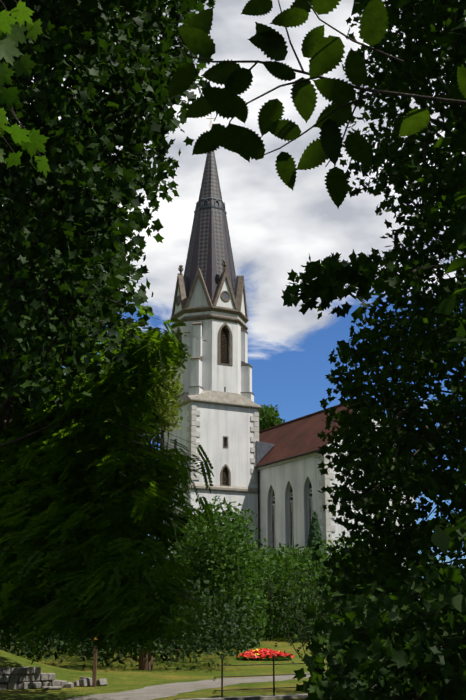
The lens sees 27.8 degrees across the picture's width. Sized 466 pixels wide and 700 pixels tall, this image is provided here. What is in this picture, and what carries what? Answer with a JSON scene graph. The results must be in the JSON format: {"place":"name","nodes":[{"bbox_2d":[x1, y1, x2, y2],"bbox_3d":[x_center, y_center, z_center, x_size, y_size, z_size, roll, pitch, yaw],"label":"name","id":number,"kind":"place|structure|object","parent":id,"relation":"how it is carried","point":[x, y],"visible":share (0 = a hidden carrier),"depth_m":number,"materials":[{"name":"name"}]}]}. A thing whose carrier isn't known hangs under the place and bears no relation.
{"place":"outdoors","nodes":[
{"label":"outdoors","id":0,"kind":"place"},
{"bbox_2d":[0,0,50,176],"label":"maple tree","id":1,"kind":"object","parent":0,"point":[34,140],"depth_m":5.84,"materials":[{"name":"green plant"}]},
{"bbox_2d":[0,633,330,699],"bbox_3d":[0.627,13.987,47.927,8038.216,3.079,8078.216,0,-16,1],"label":"terrain","id":2,"kind":"structure","parent":0,"point":[127,678],"depth_m":31.79,"materials":[{"name":"green plant"}]},
{"bbox_2d":[0,667,106,689],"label":"dry stone wall","id":3,"kind":"structure","parent":2,"relation":"on","point":[9,678],"depth_m":26.77,"materials":[{"name":"stone"}]},
{"bbox_2d":[92,638,97,686],"bbox_3d":[-4.084,9.289,27.900,0.132,1.740,0.122,0,-16,1],"label":"trail post","id":4,"kind":"object","parent":2,"relation":"on","point":[94,675],"visible":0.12,"depth_m":27.85,"materials":[{"name":"brown wood"}]},
{"bbox_2d":[0,0,214,432],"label":"maple tree","id":5,"kind":"object","parent":2,"relation":"on","point":[90,257],"depth_m":10.59,"materials":[{"name":"green plant"}]},
{"bbox_2d":[30,0,198,36],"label":"leaves","id":6,"kind":"object","parent":5,"relation":"attached to","point":[92,5],"visible":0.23,"depth_m":10.30,"materials":[{"name":"green plant"}]},
{"bbox_2d":[0,305,215,665],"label":"robinia tree","id":7,"kind":"object","parent":2,"relation":"on","point":[113,600],"depth_m":15.57,"materials":[{"name":"green plant"}]},
{"bbox_2d":[44,390,187,638],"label":"branches","id":8,"kind":"object","parent":2,"relation":"on","point":[182,485],"depth_m":18.97,"materials":[{"name":"brown wood"}]},
{"bbox_2d":[0,579,263,669],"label":"hedge","id":9,"kind":"object","parent":2,"relation":"on","point":[224,620],"visible":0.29,"depth_m":36.55,"materials":[{"name":"green plant"}]},
{"bbox_2d":[138,649,152,669],"bbox_3d":[-3.235,11.504,34.956,0.530,0.720,0.538,0,-16,1],"label":"trunk","id":10,"kind":"object","parent":2,"relation":"on","point":[145,664],"visible":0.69,"depth_m":34.72,"materials":[{"name":"brown wood"}]},
{"bbox_2d":[97,297,202,514],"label":"robinia twigs","id":11,"kind":"object","parent":2,"relation":"on","point":[144,435],"visible":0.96,"depth_m":12.04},
{"bbox_2d":[144,640,180,660],"bbox_3d":[-3.094,12.803,40.033,1.700,0.840,0.480,0,-16,1],"label":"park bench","id":12,"kind":"object","parent":2,"relation":"on","point":[177,649],"visible":0.25,"depth_m":39.92,"materials":[{"name":"brown wood"}]},
{"bbox_2d":[143,351,183,639],"bbox_3d":[-4.741,8.527,58.151,3.749,19.710,9.687,0,-16,1],"label":"lime tree","id":13,"kind":"object","parent":2,"relation":"on","point":[168,414],"depth_m":57.01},
{"bbox_2d":[163,402,257,594],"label":"tower shaft","id":14,"kind":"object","parent":2,"relation":"on","point":[219,422],"visible":0.33,"depth_m":80.72,"materials":[{"name":"white paint"}]},
{"bbox_2d":[174,436,230,487],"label":"window surrounds","id":15,"kind":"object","parent":14,"relation":"in","point":[229,473],"depth_m":80.28,"materials":[{"name":"beige stone"}]},
{"bbox_2d":[222,469,227,484],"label":"window louvers","id":16,"kind":"object","parent":15,"relation":"in","point":[226,475],"visible":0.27,"depth_m":80.24,"materials":[{"name":"wood"}]},
{"bbox_2d":[175,323,232,367],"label":"belfry frames","id":17,"kind":"structure","parent":14,"relation":"attached to","point":[219,344],"depth_m":83.39,"materials":[{"name":"beige stone"}]},
{"bbox_2d":[170,305,248,330],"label":"belfry cornices","id":18,"kind":"object","parent":14,"relation":"on","point":[242,316],"visible":0.52,"depth_m":83.99,"materials":[{"name":"brown stone"}]},
{"bbox_2d":[160,404,258,483],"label":"quoins","id":19,"kind":"object","parent":14,"relation":"attached to","point":[194,412],"visible":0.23,"depth_m":80.05,"materials":[{"name":"beige stone"}]},
{"bbox_2d":[184,151,235,301],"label":"spire","id":20,"kind":"structure","parent":14,"relation":"on","point":[209,250],"depth_m":87.46,"materials":[{"name":"grey metal"}]},
{"bbox_2d":[194,197,226,213],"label":"spire collar lead","id":21,"kind":"object","parent":20,"relation":"on","point":[214,206],"visible":0.31,"depth_m":88.75,"materials":[{"name":"grey metal"}]},
{"bbox_2d":[170,390,261,493],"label":"tower cornices","id":22,"kind":"object","parent":14,"relation":"attached to","point":[223,398],"visible":0.35,"depth_m":81.19,"materials":[{"name":"beige stone"}]},
{"bbox_2d":[189,321,254,394],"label":"buttress caps","id":23,"kind":"object","parent":14,"relation":"attached to","point":[201,323],"visible":0.29,"depth_m":83.45,"materials":[{"name":"beige stone"}]},
{"bbox_2d":[221,328,226,362],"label":"dark belfry","id":24,"kind":"object","parent":14,"relation":"on","point":[223,346],"depth_m":83.85,"materials":[{"name":"black"}]},
{"bbox_2d":[165,496,269,648],"bbox_3d":[-1.115,12.972,53.379,6.514,9.370,12.258,0,-16,1],"label":"big bush","id":25,"kind":"object","parent":2,"relation":"on","point":[219,556],"visible":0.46,"depth_m":50.29,"materials":[{"name":"green plant"}]},
{"bbox_2d":[175,694,330,699],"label":"curb","id":26,"kind":"structure","parent":2,"relation":"on","point":[272,697],"depth_m":23.19,"materials":[{"name":"stone"}]},
{"bbox_2d":[213,655,326,697],"bbox_3d":[2.423,8.457,24.284,6.463,1.135,0.138,7,-17,-24],"label":"iron fence","id":27,"kind":"object","parent":26,"relation":"on","point":[222,676],"visible":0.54,"depth_m":23.44,"materials":[{"name":"black metal"}]},
{"bbox_2d":[235,648,293,660],"bbox_3d":[1.343,12.822,39.599,2.506,0.528,1.466,0,-16,1],"label":"flower bed","id":28,"kind":"object","parent":2,"relation":"on","point":[261,654],"visible":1,"depth_m":39.24,"materials":[{"name":"red plant"}]},
{"bbox_2d":[252,564,291,637],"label":"branches","id":29,"kind":"object","parent":2,"relation":"on","point":[273,604],"visible":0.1,"depth_m":58.77,"materials":[{"name":"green plant"}]},
{"bbox_2d":[276,564,344,638],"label":"branches","id":30,"kind":"object","parent":2,"relation":"on","point":[301,594],"visible":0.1,"depth_m":58.86,"materials":[{"name":"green plant"}]},
{"bbox_2d":[258,562,362,675],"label":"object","id":31,"kind":"object","parent":2,"relation":"on","point":[303,615],"depth_m":25.53,"materials":[{"name":"green plant"}]},
{"bbox_2d":[300,511,330,603],"bbox_3d":[5.605,15.440,63.536,2.856,9.177,2.818,0,-16,1],"label":"conifer tree","id":32,"kind":"object","parent":2,"relation":"on","point":[315,534],"visible":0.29,"depth_m":63.91,"materials":[{"name":"green plant"}]},
{"bbox_2d":[238,534,403,642],"bbox_3d":[6.598,16.523,62.524,13.358,9.589,20.483,0,-16,1],"label":"shrub crown","id":33,"kind":"object","parent":2,"relation":"on","point":[276,560],"visible":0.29,"depth_m":56.36,"materials":[{"name":"green plant"}]},
{"bbox_2d":[259,451,415,625],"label":"nave walls","id":34,"kind":"structure","parent":2,"relation":"on","point":[297,475],"depth_m":75.98,"materials":[{"name":"white paint"}]},
{"bbox_2d":[256,441,274,464],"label":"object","id":35,"kind":"object","parent":34,"relation":"on","point":[263,449],"visible":0.64,"depth_m":82.20,"materials":[{"name":"grey metal"}]},
{"bbox_2d":[254,449,320,549],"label":"gutter and downspout","id":36,"kind":"object","parent":34,"relation":"attached to","point":[291,457],"visible":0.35,"depth_m":79.81,"materials":[{"name":"grey metal"}]},
{"bbox_2d":[257,452,318,469],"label":"eaves cornice","id":37,"kind":"structure","parent":34,"relation":"attached to","point":[289,460],"depth_m":77.22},
{"bbox_2d":[271,480,312,554],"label":"nave window tracery","id":38,"kind":"object","parent":34,"relation":"in","point":[309,497],"visible":0.44,"depth_m":76.62,"materials":[{"name":"beige stone"}]},
{"bbox_2d":[273,482,311,553],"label":"church windows","id":39,"kind":"structure","parent":34,"relation":"in","point":[291,515],"depth_m":76.74,"materials":[{"name":"black glass"}]},
{"bbox_2d":[259,404,342,432],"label":"nave ridge","id":40,"kind":"structure","parent":34,"relation":"on","point":[318,412],"depth_m":84.70,"materials":[{"name":"red tile"}]},
{"bbox_2d":[256,404,388,465],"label":"nave roof tiles","id":41,"kind":"object","parent":34,"relation":"on","point":[297,437],"visible":0.07,"depth_m":80.37,"materials":[{"name":"red tile"}]},
{"bbox_2d":[318,453,335,571],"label":"nave quoins","id":42,"kind":"object","parent":34,"relation":"attached to","point":[325,522],"visible":0.5,"depth_m":71.93,"materials":[{"name":"beige stone"}]},
{"bbox_2d":[292,561,465,699],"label":"bush","id":43,"kind":"object","parent":2,"relation":"on","point":[359,667],"depth_m":6.60,"materials":[{"name":"green plant"}]},
{"bbox_2d":[313,0,465,679],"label":"maple tree","id":44,"kind":"object","parent":2,"relation":"on","point":[421,22],"depth_m":13.04,"materials":[{"name":"green plant"}]},
{"bbox_2d":[281,248,402,322],"bbox_3d":[1.192,-0.742,9.750,1.346,1.085,2.374,0,-16,1],"label":"maple branch","id":45,"kind":"object","parent":44,"relation":"attached to","point":[333,275],"visible":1,"depth_m":9.09,"materials":[{"name":"green plant"}]},
{"bbox_2d":[351,0,415,30],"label":"maple upper crown","id":46,"kind":"object","parent":44,"relation":"attached to","point":[396,4],"visible":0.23,"depth_m":8.74},
{"bbox_2d":[420,0,465,699],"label":"tree foliage","id":47,"kind":"object","parent":2,"relation":"on","point":[446,538],"visible":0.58,"depth_m":7.95,"materials":[{"name":"green plant"}]},
{"bbox_2d":[63,671,325,699],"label":"gravel path","id":48,"kind":"structure","parent":0,"point":[158,691],"depth_m":26.63,"materials":[{"name":"grey gravel"}]},
{"bbox_2d":[173,311,245,394],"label":"octagonal tower","id":49,"kind":"structure","parent":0,"point":[216,376],"depth_m":83.01,"materials":[{"name":"white paint"}]},
{"bbox_2d":[179,329,228,363],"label":"belfry louvres","id":50,"kind":"object","parent":49,"relation":"in","point":[224,347],"visible":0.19,"depth_m":83.55,"materials":[{"name":"wood"}]},
{"bbox_2d":[174,277,244,314],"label":"gables","id":51,"kind":"object","parent":49,"relation":"on","point":[198,298],"visible":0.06,"depth_m":84.43,"materials":[{"name":"white paint"}]},
{"bbox_2d":[177,272,237,303],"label":"spire gable roofs","id":52,"kind":"structure","parent":51,"relation":"attached to","point":[225,294],"depth_m":86.25,"materials":[{"name":"grey metal"}]},
{"bbox_2d":[171,260,247,317],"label":"spire gable frames","id":53,"kind":"structure","parent":51,"relation":"attached to","point":[185,302],"depth_m":84.96,"materials":[{"name":"beige stone"}]},
{"bbox_2d":[189,325,253,401],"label":"buttresses","id":54,"kind":"structure","parent":49,"relation":"attached to","point":[196,375],"depth_m":83.04,"materials":[{"name":"white paint"}]},
{"bbox_2d":[2,0,465,577],"label":"sky","id":55,"kind":"structure","parent":0,"point":[274,229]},
{"bbox_2d":[258,404,284,430],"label":"tree","id":56,"kind":"object","parent":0,"point":[270,415],"depth_m":118.69,"materials":[{"name":"green plant"}]},
{"bbox_2d":[168,0,465,207],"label":"leafy branch","id":57,"kind":"object","parent":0,"point":[322,52],"depth_m":2.71,"materials":[{"name":"green plant"}]},
{"bbox_2d":[326,419,388,447],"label":"nave gables","id":58,"kind":"object","parent":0,"point":[358,435],"depth_m":74.65,"materials":[{"name":"white paint"}]}
]}

